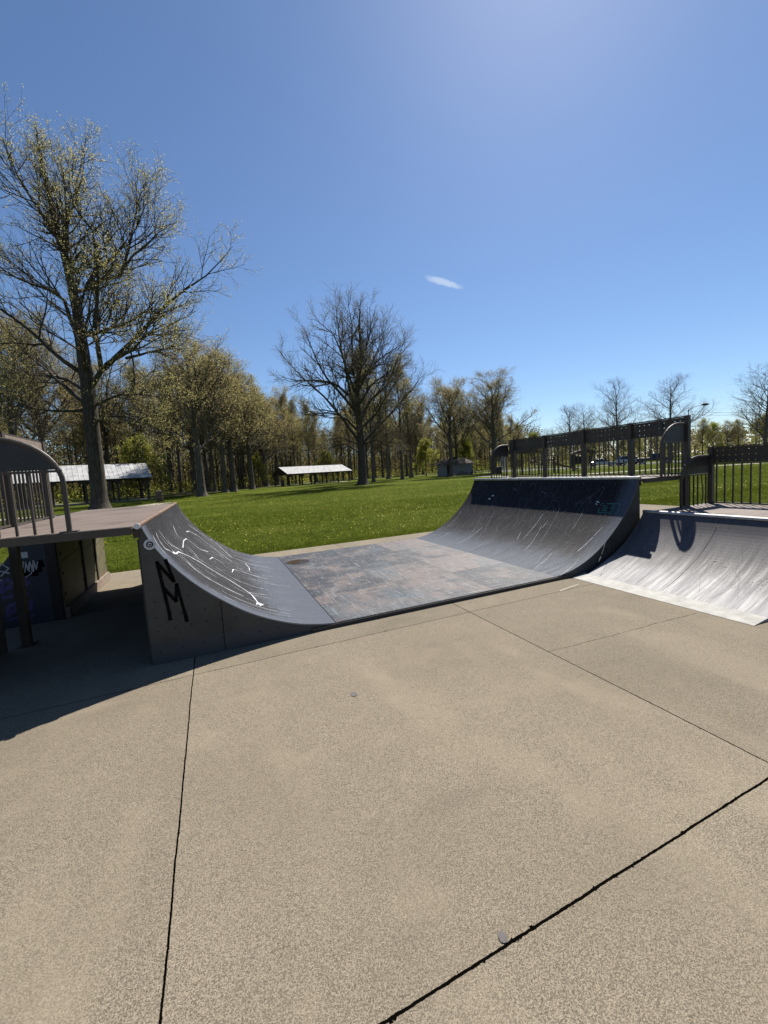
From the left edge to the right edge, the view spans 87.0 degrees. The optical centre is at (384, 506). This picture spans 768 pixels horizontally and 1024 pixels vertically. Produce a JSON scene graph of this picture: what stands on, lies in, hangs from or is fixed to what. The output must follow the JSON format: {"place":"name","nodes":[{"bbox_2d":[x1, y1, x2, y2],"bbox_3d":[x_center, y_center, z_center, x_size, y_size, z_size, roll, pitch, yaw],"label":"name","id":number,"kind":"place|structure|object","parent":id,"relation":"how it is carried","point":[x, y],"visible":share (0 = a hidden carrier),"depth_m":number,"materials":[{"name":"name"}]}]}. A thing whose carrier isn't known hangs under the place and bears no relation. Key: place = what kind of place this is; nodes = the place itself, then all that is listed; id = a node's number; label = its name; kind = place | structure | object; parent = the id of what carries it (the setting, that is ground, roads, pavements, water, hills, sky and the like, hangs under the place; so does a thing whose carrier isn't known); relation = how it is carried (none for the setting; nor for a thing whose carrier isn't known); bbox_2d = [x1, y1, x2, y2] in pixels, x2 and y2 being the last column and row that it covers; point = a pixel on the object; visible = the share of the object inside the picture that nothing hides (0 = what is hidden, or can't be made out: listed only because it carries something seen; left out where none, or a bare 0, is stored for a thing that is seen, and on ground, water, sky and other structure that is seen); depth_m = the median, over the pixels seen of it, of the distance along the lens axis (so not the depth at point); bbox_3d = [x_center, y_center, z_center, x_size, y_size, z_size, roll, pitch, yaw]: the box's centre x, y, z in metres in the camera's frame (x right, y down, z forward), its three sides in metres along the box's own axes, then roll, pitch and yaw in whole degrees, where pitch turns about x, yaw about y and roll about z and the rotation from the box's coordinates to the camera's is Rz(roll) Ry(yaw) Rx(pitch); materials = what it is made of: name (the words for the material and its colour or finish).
{"place":"outdoors","nodes":[
{"label":"outdoors","id":0,"kind":"place"},
{"bbox_2d":[3,464,556,509],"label":"forest floor","id":1,"kind":"structure","parent":0,"point":[151,496],"depth_m":69.00,"materials":[{"name":"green plant"}]},
{"bbox_2d":[5,377,57,437],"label":"forest tree","id":2,"kind":"object","parent":1,"relation":"on","point":[22,435],"visible":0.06,"depth_m":58.62,"materials":[{"name":"green plant"}]},
{"bbox_2d":[0,300,79,507],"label":"oak tree","id":3,"kind":"object","parent":1,"relation":"on","point":[12,431],"visible":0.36,"depth_m":44.10,"materials":[{"name":"green plant"}]},
{"bbox_2d":[0,301,107,503],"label":"oak tree","id":4,"kind":"object","parent":1,"relation":"on","point":[42,433],"visible":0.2,"depth_m":49.58,"materials":[{"name":"green plant"}]},
{"bbox_2d":[47,372,78,488],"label":"forest tree","id":5,"kind":"object","parent":1,"relation":"on","point":[67,428],"visible":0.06,"depth_m":70.84,"materials":[{"name":"green plant"}]},
{"bbox_2d":[47,395,85,499],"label":"forest tree","id":6,"kind":"object","parent":1,"relation":"on","point":[74,441],"visible":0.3,"depth_m":67.25,"materials":[{"name":"green plant"}]},
{"bbox_2d":[61,393,120,463],"bbox_3d":[-45.159,-9.629,63.684,7.070,17.222,9.056,-2,5,17],"label":"oak tree","id":7,"kind":"object","parent":1,"relation":"on","point":[83,450],"visible":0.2,"depth_m":62.08,"materials":[{"name":"green plant"}]},
{"bbox_2d":[51,359,149,497],"bbox_3d":[-44.524,-12.073,64.239,13.123,22.019,14.078,-7,6,-34],"label":"oak tree","id":8,"kind":"object","parent":1,"relation":"on","point":[106,457],"visible":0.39,"depth_m":63.30,"materials":[{"name":"green plant"}]},
{"bbox_2d":[109,399,135,495],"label":"forest tree","id":9,"kind":"object","parent":1,"relation":"on","point":[122,443],"visible":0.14,"depth_m":71.97,"materials":[{"name":"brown plant"}]},
{"bbox_2d":[104,354,156,495],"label":"forest tree","id":10,"kind":"object","parent":1,"relation":"on","point":[137,391],"visible":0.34,"depth_m":66.05,"materials":[{"name":"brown plant"}]},
{"bbox_2d":[110,363,167,494],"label":"forest tree","id":11,"kind":"object","parent":1,"relation":"on","point":[144,373],"visible":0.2,"depth_m":70.12,"materials":[{"name":"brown plant"}]},
{"bbox_2d":[138,367,165,489],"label":"forest tree","id":12,"kind":"object","parent":1,"relation":"on","point":[157,447],"visible":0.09,"depth_m":74.69,"materials":[{"name":"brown plant"}]},
{"bbox_2d":[147,426,175,490],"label":"oak tree","id":13,"kind":"object","parent":1,"relation":"on","point":[164,446],"visible":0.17,"depth_m":83.06,"materials":[{"name":"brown plant"}]},
{"bbox_2d":[140,372,183,493],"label":"forest tree","id":14,"kind":"object","parent":1,"relation":"on","point":[169,471],"visible":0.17,"depth_m":71.76,"materials":[{"name":"brown plant"}]},
{"bbox_2d":[141,362,184,492],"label":"forest tree","id":15,"kind":"object","parent":1,"relation":"on","point":[179,468],"visible":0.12,"depth_m":70.57,"materials":[{"name":"green plant"}]},
{"bbox_2d":[154,394,186,491],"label":"forest tree","id":16,"kind":"object","parent":1,"relation":"on","point":[171,449],"visible":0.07,"depth_m":80.20,"materials":[{"name":"brown plant"}]},
{"bbox_2d":[167,350,230,491],"bbox_3d":[-28.119,-13.414,63.550,9.833,22.799,8.966,-8,6,-39],"label":"forest tree","id":17,"kind":"object","parent":1,"relation":"on","point":[213,473],"visible":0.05,"depth_m":63.91,"materials":[{"name":"brown plant"}]},
{"bbox_2d":[175,373,224,491],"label":"oak tree","id":18,"kind":"object","parent":1,"relation":"on","point":[207,479],"visible":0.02,"depth_m":69.08,"materials":[{"name":"brown plant"}]},
{"bbox_2d":[202,432,226,488],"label":"oak tree","id":19,"kind":"object","parent":1,"relation":"on","point":[214,457],"visible":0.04,"depth_m":90.92,"materials":[{"name":"brown plant"}]},
{"bbox_2d":[215,437,250,466],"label":"oak tree","id":20,"kind":"object","parent":1,"relation":"on","point":[235,454],"visible":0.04,"depth_m":84.16,"materials":[{"name":"green plant"}]},
{"bbox_2d":[233,427,244,486],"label":"forest tree","id":21,"kind":"object","parent":1,"relation":"on","point":[241,468],"visible":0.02,"depth_m":80.04,"materials":[{"name":"brown plant"}]},
{"bbox_2d":[231,379,253,487],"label":"forest tree","id":22,"kind":"object","parent":1,"relation":"on","point":[239,469],"visible":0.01,"depth_m":79.69,"materials":[{"name":"brown plant"}]},
{"bbox_2d":[246,451,272,487],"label":"tree","id":23,"kind":"object","parent":1,"relation":"on","point":[261,469],"visible":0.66,"depth_m":76.04,"materials":[{"name":"green plant"}]},
{"bbox_2d":[0,428,533,504],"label":"undergrowth","id":24,"kind":"object","parent":1,"relation":"on","point":[186,475],"visible":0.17,"depth_m":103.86,"materials":[{"name":"green plant"}]},
{"bbox_2d":[248,402,285,458],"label":"oak tree","id":25,"kind":"object","parent":1,"relation":"on","point":[268,454],"visible":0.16,"depth_m":80.73,"materials":[{"name":"green plant"}]},
{"bbox_2d":[241,393,298,486],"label":"oak tree","id":26,"kind":"object","parent":1,"relation":"on","point":[266,484],"visible":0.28,"depth_m":79.68,"materials":[{"name":"green plant"}]},
{"bbox_2d":[254,397,294,484],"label":"oak tree","id":27,"kind":"object","parent":1,"relation":"on","point":[277,477],"visible":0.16,"depth_m":92.00,"materials":[{"name":"green plant"}]},
{"bbox_2d":[16,419,541,487],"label":"wood","id":28,"kind":"object","parent":1,"relation":"on","point":[57,452],"visible":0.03,"depth_m":131.44,"materials":[{"name":"green plant"}]},
{"bbox_2d":[271,383,298,484],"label":"forest tree","id":29,"kind":"object","parent":1,"relation":"on","point":[283,398],"visible":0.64,"depth_m":88.19,"materials":[{"name":"green plant"}]},
{"bbox_2d":[281,419,300,483],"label":"forest tree","id":30,"kind":"object","parent":1,"relation":"on","point":[297,443],"visible":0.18,"depth_m":99.42,"materials":[{"name":"green plant"}]},
{"bbox_2d":[279,393,308,483],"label":"forest tree","id":31,"kind":"object","parent":1,"relation":"on","point":[297,428],"visible":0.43,"depth_m":95.49,"materials":[{"name":"green plant"}]},
{"bbox_2d":[291,413,304,480],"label":"forest tree","id":32,"kind":"object","parent":1,"relation":"on","point":[303,449],"visible":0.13,"depth_m":115.16,"materials":[{"name":"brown plant"}]},
{"bbox_2d":[295,398,317,481],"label":"forest tree","id":33,"kind":"object","parent":1,"relation":"on","point":[302,407],"visible":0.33,"depth_m":107.95,"materials":[{"name":"green plant"}]},
{"bbox_2d":[296,409,325,480],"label":"oak tree","id":34,"kind":"object","parent":1,"relation":"on","point":[311,432],"visible":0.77,"depth_m":97.23,"materials":[{"name":"green plant"}]},
{"bbox_2d":[328,412,346,479],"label":"forest tree","id":35,"kind":"object","parent":1,"relation":"on","point":[340,421],"visible":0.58,"depth_m":107.04,"materials":[{"name":"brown plant"}]},
{"bbox_2d":[335,401,356,478],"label":"forest tree","id":36,"kind":"object","parent":1,"relation":"on","point":[347,436],"visible":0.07,"depth_m":116.75,"materials":[{"name":"brown plant"}]},
{"bbox_2d":[338,410,356,479],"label":"forest tree","id":37,"kind":"object","parent":1,"relation":"on","point":[346,435],"visible":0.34,"depth_m":101.83,"materials":[{"name":"brown plant"}]},
{"bbox_2d":[353,410,380,477],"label":"oak tree","id":38,"kind":"object","parent":1,"relation":"on","point":[366,447],"visible":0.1,"depth_m":108.03,"materials":[{"name":"brown plant"}]},
{"bbox_2d":[365,415,383,477],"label":"oak tree","id":39,"kind":"object","parent":1,"relation":"on","point":[374,449],"visible":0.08,"depth_m":113.70,"materials":[{"name":"brown plant"}]},
{"bbox_2d":[370,416,391,476],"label":"oak tree","id":40,"kind":"object","parent":1,"relation":"on","point":[381,449],"visible":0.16,"depth_m":108.92,"materials":[{"name":"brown plant"}]},
{"bbox_2d":[395,413,416,475],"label":"oak tree","id":41,"kind":"object","parent":1,"relation":"on","point":[405,455],"visible":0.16,"depth_m":113.69,"materials":[{"name":"brown plant"}]},
{"bbox_2d":[406,394,432,474],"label":"forest tree","id":42,"kind":"object","parent":1,"relation":"on","point":[423,472],"visible":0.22,"depth_m":110.98,"materials":[{"name":"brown plant"}]},
{"bbox_2d":[425,414,435,472],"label":"forest tree","id":43,"kind":"object","parent":1,"relation":"on","point":[430,437],"visible":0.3,"depth_m":131.50,"materials":[{"name":"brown plant"}]},
{"bbox_2d":[431,424,447,462],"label":"forest tree","id":44,"kind":"object","parent":1,"relation":"on","point":[437,443],"visible":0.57,"depth_m":123.00,"materials":[{"name":"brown plant"}]},
{"bbox_2d":[459,419,481,455],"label":"oak tree","id":45,"kind":"object","parent":1,"relation":"on","point":[472,438],"visible":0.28,"depth_m":114.40,"materials":[{"name":"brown plant"}]},
{"bbox_2d":[473,422,487,469],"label":"oak tree","id":46,"kind":"object","parent":1,"relation":"on","point":[481,446],"visible":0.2,"depth_m":144.58,"materials":[{"name":"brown plant"}]},
{"bbox_2d":[506,413,522,439],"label":"forest tree","id":47,"kind":"object","parent":1,"relation":"on","point":[511,425],"visible":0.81,"depth_m":130.36,"materials":[{"name":"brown plant"}]},
{"bbox_2d":[507,422,526,466],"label":"oak tree","id":48,"kind":"object","parent":1,"relation":"on","point":[522,433],"visible":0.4,"depth_m":137.01,"materials":[{"name":"green plant"}]},
{"bbox_2d":[0,504,767,1023],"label":"concrete pad","id":49,"kind":"object","parent":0,"point":[564,790],"visible":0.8,"depth_m":1.82,"materials":[{"name":"beige concrete"}]},
{"bbox_2d":[0,601,7,653],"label":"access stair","id":50,"kind":"object","parent":49,"relation":"on","point":[3,646],"visible":1,"depth_m":3.97,"materials":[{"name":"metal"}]},
{"bbox_2d":[0,511,109,628],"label":"quarter pipe","id":51,"kind":"object","parent":49,"relation":"on","point":[72,577],"visible":0.69,"depth_m":4.87,"materials":[{"name":"black paint"}]},
{"bbox_2d":[0,415,690,665],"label":"half pipe","id":52,"kind":"object","parent":49,"relation":"on","point":[204,594],"visible":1,"depth_m":5.53,"materials":[{"name":"black paint"}]},
{"bbox_2d":[286,559,309,563],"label":"puddle","id":53,"kind":"object","parent":52,"relation":"on","point":[299,561],"visible":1,"depth_m":7.17,"materials":[{"name":"liquid"}]},
{"bbox_2d":[497,931,507,942],"bbox_3d":[0.389,1.416,1.331,0.028,0.001,0.036,-6,5,-23],"label":"gum spot","id":54,"kind":"object","parent":49,"relation":"on","point":[502,936],"visible":1,"depth_m":1.33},
{"bbox_2d":[572,443,767,625],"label":"quarter pipe","id":55,"kind":"object","parent":49,"relation":"on","point":[693,557],"visible":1,"depth_m":4.86,"materials":[{"name":"metal"}]},
{"bbox_2d":[0,452,767,572],"bbox_3d":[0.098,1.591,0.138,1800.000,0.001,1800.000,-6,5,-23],"label":"grass field","id":56,"kind":"structure","parent":0,"point":[351,484],"depth_m":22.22,"materials":[{"name":"green plant"}]},
{"bbox_2d":[11,463,151,509],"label":"picnic pavilion","id":57,"kind":"structure","parent":56,"relation":"on","point":[116,474],"depth_m":45.67,"materials":[{"name":"white metal"}]},
{"bbox_2d":[0,81,261,509],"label":"oak tree","id":58,"kind":"object","parent":56,"relation":"on","point":[78,324],"visible":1,"depth_m":27.70,"materials":[{"name":"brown plant"}]},
{"bbox_2d":[114,433,173,498],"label":"tree","id":59,"kind":"object","parent":56,"relation":"on","point":[128,449],"visible":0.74,"depth_m":50.72,"materials":[{"name":"green plant"}]},
{"bbox_2d":[155,490,163,501],"bbox_3d":[-21.935,-1.032,39.467,0.685,1.110,0.674,-6,5,-23],"label":"trash barrel","id":60,"kind":"object","parent":56,"relation":"on","point":[159,495],"visible":1,"depth_m":39.23,"materials":[{"name":"grey metal"}]},
{"bbox_2d":[109,314,250,496],"bbox_3d":[-21.669,-10.819,45.474,13.814,19.933,14.819,-4,5,-8],"label":"oak tree","id":61,"kind":"object","parent":56,"relation":"on","point":[193,412],"visible":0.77,"depth_m":45.35,"materials":[{"name":"green plant"}]},
{"bbox_2d":[154,359,216,492],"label":"oak tree","id":62,"kind":"object","parent":56,"relation":"on","point":[193,464],"visible":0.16,"depth_m":65.29,"materials":[{"name":"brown plant"}]},
{"bbox_2d":[183,346,251,492],"bbox_3d":[-22.906,-11.735,55.144,9.657,20.232,12.370,-5,5,-19],"label":"oak tree","id":63,"kind":"object","parent":56,"relation":"on","point":[225,489],"visible":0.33,"depth_m":55.60,"materials":[{"name":"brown plant"}]},
{"bbox_2d":[174,358,281,491],"bbox_3d":[-21.822,-11.509,58.029,14.226,19.135,13.261,-7,6,-39],"label":"oak tree","id":64,"kind":"object","parent":56,"relation":"on","point":[232,469],"visible":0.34,"depth_m":57.44,"materials":[{"name":"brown plant"}]},
{"bbox_2d":[225,370,282,489],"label":"oak tree","id":65,"kind":"object","parent":56,"relation":"on","point":[251,474],"visible":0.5,"depth_m":65.18,"materials":[{"name":"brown plant"}]},
{"bbox_2d":[272,464,351,486],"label":"picnic pavilion","id":66,"kind":"structure","parent":56,"relation":"on","point":[301,471],"depth_m":77.45,"materials":[{"name":"white metal"}]},
{"bbox_2d":[314,449,334,477],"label":"tree","id":67,"kind":"object","parent":56,"relation":"on","point":[326,462],"visible":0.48,"depth_m":96.06,"materials":[{"name":"green plant"}]},
{"bbox_2d":[265,280,443,484],"bbox_3d":[-4.039,-15.501,51.961,18.686,26.022,21.486,1,7,45],"label":"oak tree","id":68,"kind":"object","parent":56,"relation":"on","point":[358,363],"visible":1,"depth_m":51.79,"materials":[{"name":"brown plant"}]},
{"bbox_2d":[344,354,395,481],"bbox_3d":[-1.986,-13.950,63.904,8.869,20.564,8.087,-3,5,4],"label":"forest tree","id":69,"kind":"object","parent":56,"relation":"on","point":[372,456],"visible":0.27,"depth_m":63.84,"materials":[{"name":"brown plant"}]},
{"bbox_2d":[344,348,431,478],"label":"bare tree","id":70,"kind":"object","parent":56,"relation":"on","point":[388,476],"visible":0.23,"depth_m":81.48,"materials":[{"name":"brown plant"}]},
{"bbox_2d":[374,353,420,479],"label":"forest tree","id":71,"kind":"object","parent":56,"relation":"on","point":[405,413],"visible":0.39,"depth_m":67.94,"materials":[{"name":"brown plant"}]},
{"bbox_2d":[39,465,761,547],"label":"dandelions","id":72,"kind":"object","parent":56,"relation":"on","point":[384,498],"visible":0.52,"depth_m":17.77,"materials":[{"name":"yellow plant"}]},
{"bbox_2d":[369,360,439,477],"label":"bare tree","id":73,"kind":"object","parent":56,"relation":"on","point":[408,425],"visible":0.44,"depth_m":80.30,"materials":[{"name":"brown plant"}]},
{"bbox_2d":[412,437,439,475],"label":"tree","id":74,"kind":"object","parent":56,"relation":"on","point":[424,454],"visible":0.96,"depth_m":85.96,"materials":[{"name":"green plant"}]},
{"bbox_2d":[408,374,487,476],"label":"oak tree","id":75,"kind":"object","parent":56,"relation":"on","point":[448,412],"visible":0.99,"depth_m":68.50,"materials":[{"name":"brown plant"}]},
{"bbox_2d":[436,386,474,457],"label":"oak tree","id":76,"kind":"object","parent":56,"relation":"on","point":[455,440],"visible":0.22,"depth_m":81.03,"materials":[{"name":"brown plant"}]},
{"bbox_2d":[452,435,479,465],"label":"tree","id":77,"kind":"object","parent":56,"relation":"on","point":[466,449],"visible":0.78,"depth_m":81.38,"materials":[{"name":"green plant"}]},
{"bbox_2d":[184,426,767,478],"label":"distant wood","id":78,"kind":"object","parent":56,"relation":"on","point":[695,446],"visible":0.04,"depth_m":165.28,"materials":[{"name":"green plant"}]},
{"bbox_2d":[474,393,512,448],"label":"oak tree","id":79,"kind":"object","parent":56,"relation":"on","point":[496,432],"visible":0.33,"depth_m":79.04,"materials":[{"name":"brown plant"}]},
{"bbox_2d":[455,366,543,473],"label":"oak tree","id":80,"kind":"object","parent":56,"relation":"on","point":[491,403],"visible":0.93,"depth_m":70.52,"materials":[{"name":"brown plant"}]},
{"bbox_2d":[517,431,540,461],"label":"tree","id":81,"kind":"object","parent":56,"relation":"on","point":[533,434],"visible":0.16,"depth_m":123.65,"materials":[{"name":"green plant"}]},
{"bbox_2d":[529,452,589,474],"bbox_3d":[22.781,-5.609,53.045,7.200,2.442,2.294,-2,5,20],"label":"swing set","id":82,"kind":"object","parent":56,"relation":"on","point":[557,460],"visible":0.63,"depth_m":52.83,"materials":[{"name":"black paint"}]},
{"bbox_2d":[548,405,593,465],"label":"bare tree","id":83,"kind":"object","parent":56,"relation":"on","point":[568,418],"visible":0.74,"depth_m":96.44,"materials":[{"name":"brown plant"}]},
{"bbox_2d":[552,401,603,450],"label":"bare tree","id":84,"kind":"object","parent":56,"relation":"on","point":[583,418],"visible":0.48,"depth_m":98.77,"materials":[{"name":"brown plant"}]},
{"bbox_2d":[619,438,643,457],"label":"tree","id":85,"kind":"object","parent":56,"relation":"on","point":[637,443],"visible":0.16,"depth_m":118.83,"materials":[{"name":"green plant"}]},
{"bbox_2d":[694,417,717,454],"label":"oak tree","id":86,"kind":"object","parent":56,"relation":"on","point":[702,430],"visible":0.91,"depth_m":117.92,"materials":[{"name":"green plant"}]},
{"bbox_2d":[700,421,726,451],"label":"tree","id":87,"kind":"object","parent":56,"relation":"on","point":[713,424],"visible":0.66,"depth_m":120.46,"materials":[{"name":"green plant"}]},
{"bbox_2d":[715,420,742,445],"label":"oak tree","id":88,"kind":"object","parent":56,"relation":"on","point":[730,434],"visible":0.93,"depth_m":99.95,"materials":[{"name":"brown plant"}]},
{"bbox_2d":[725,418,747,444],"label":"oak tree","id":89,"kind":"object","parent":56,"relation":"on","point":[739,436],"visible":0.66,"depth_m":100.53,"materials":[{"name":"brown plant"}]},
{"bbox_2d":[726,363,767,447],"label":"bare tree","id":90,"kind":"object","parent":56,"relation":"on","point":[765,423],"visible":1,"depth_m":60.52,"materials":[{"name":"plant"}]},
{"bbox_2d":[747,413,767,445],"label":"tree","id":91,"kind":"object","parent":56,"relation":"on","point":[755,438],"visible":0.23,"depth_m":106.31,"materials":[{"name":"green plant"}]},
{"bbox_2d":[0,0,767,478],"label":"sky","id":92,"kind":"structure","parent":0,"point":[569,195],"materials":[{"name":"blue"}]},
{"bbox_2d":[435,457,475,476],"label":"park building","id":93,"kind":"structure","parent":0,"point":[462,464],"depth_m":75.95,"materials":[{"name":"grey"}]},
{"bbox_2d":[506,449,576,474],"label":"playground tower","id":94,"kind":"structure","parent":0,"point":[509,453],"depth_m":55.23,"materials":[{"name":"red plastic"}]},
{"bbox_2d":[485,461,680,472],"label":"parking lot","id":95,"kind":"structure","parent":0,"point":[589,466],"depth_m":81.56,"materials":[{"name":"grey asphalt"}]},
{"bbox_2d":[584,377,650,464],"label":"bare tree","id":96,"kind":"object","parent":95,"relation":"on","point":[615,410],"visible":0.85,"depth_m":81.50,"materials":[{"name":"brown plant"}]},
{"bbox_2d":[616,456,641,464],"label":"parked car","id":97,"kind":"object","parent":95,"relation":"on","point":[625,459],"visible":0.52,"depth_m":77.61,"materials":[{"name":"white paint"}]},
{"bbox_2d":[637,453,673,463],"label":"parked car","id":98,"kind":"object","parent":95,"relation":"on","point":[648,458],"visible":0.44,"depth_m":73.93,"materials":[{"name":"black paint"}]},
{"bbox_2d":[632,372,723,455],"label":"bare tree","id":99,"kind":"object","parent":95,"relation":"on","point":[671,404],"visible":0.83,"depth_m":73.47,"materials":[{"name":"plant"}]},
{"bbox_2d":[572,449,597,469],"bbox_3d":[29.806,-7.060,60.710,3.600,3.100,3.000,-2,5,17],"label":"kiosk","id":100,"kind":"object","parent":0,"point":[588,450],"visible":0.28,"depth_m":61.21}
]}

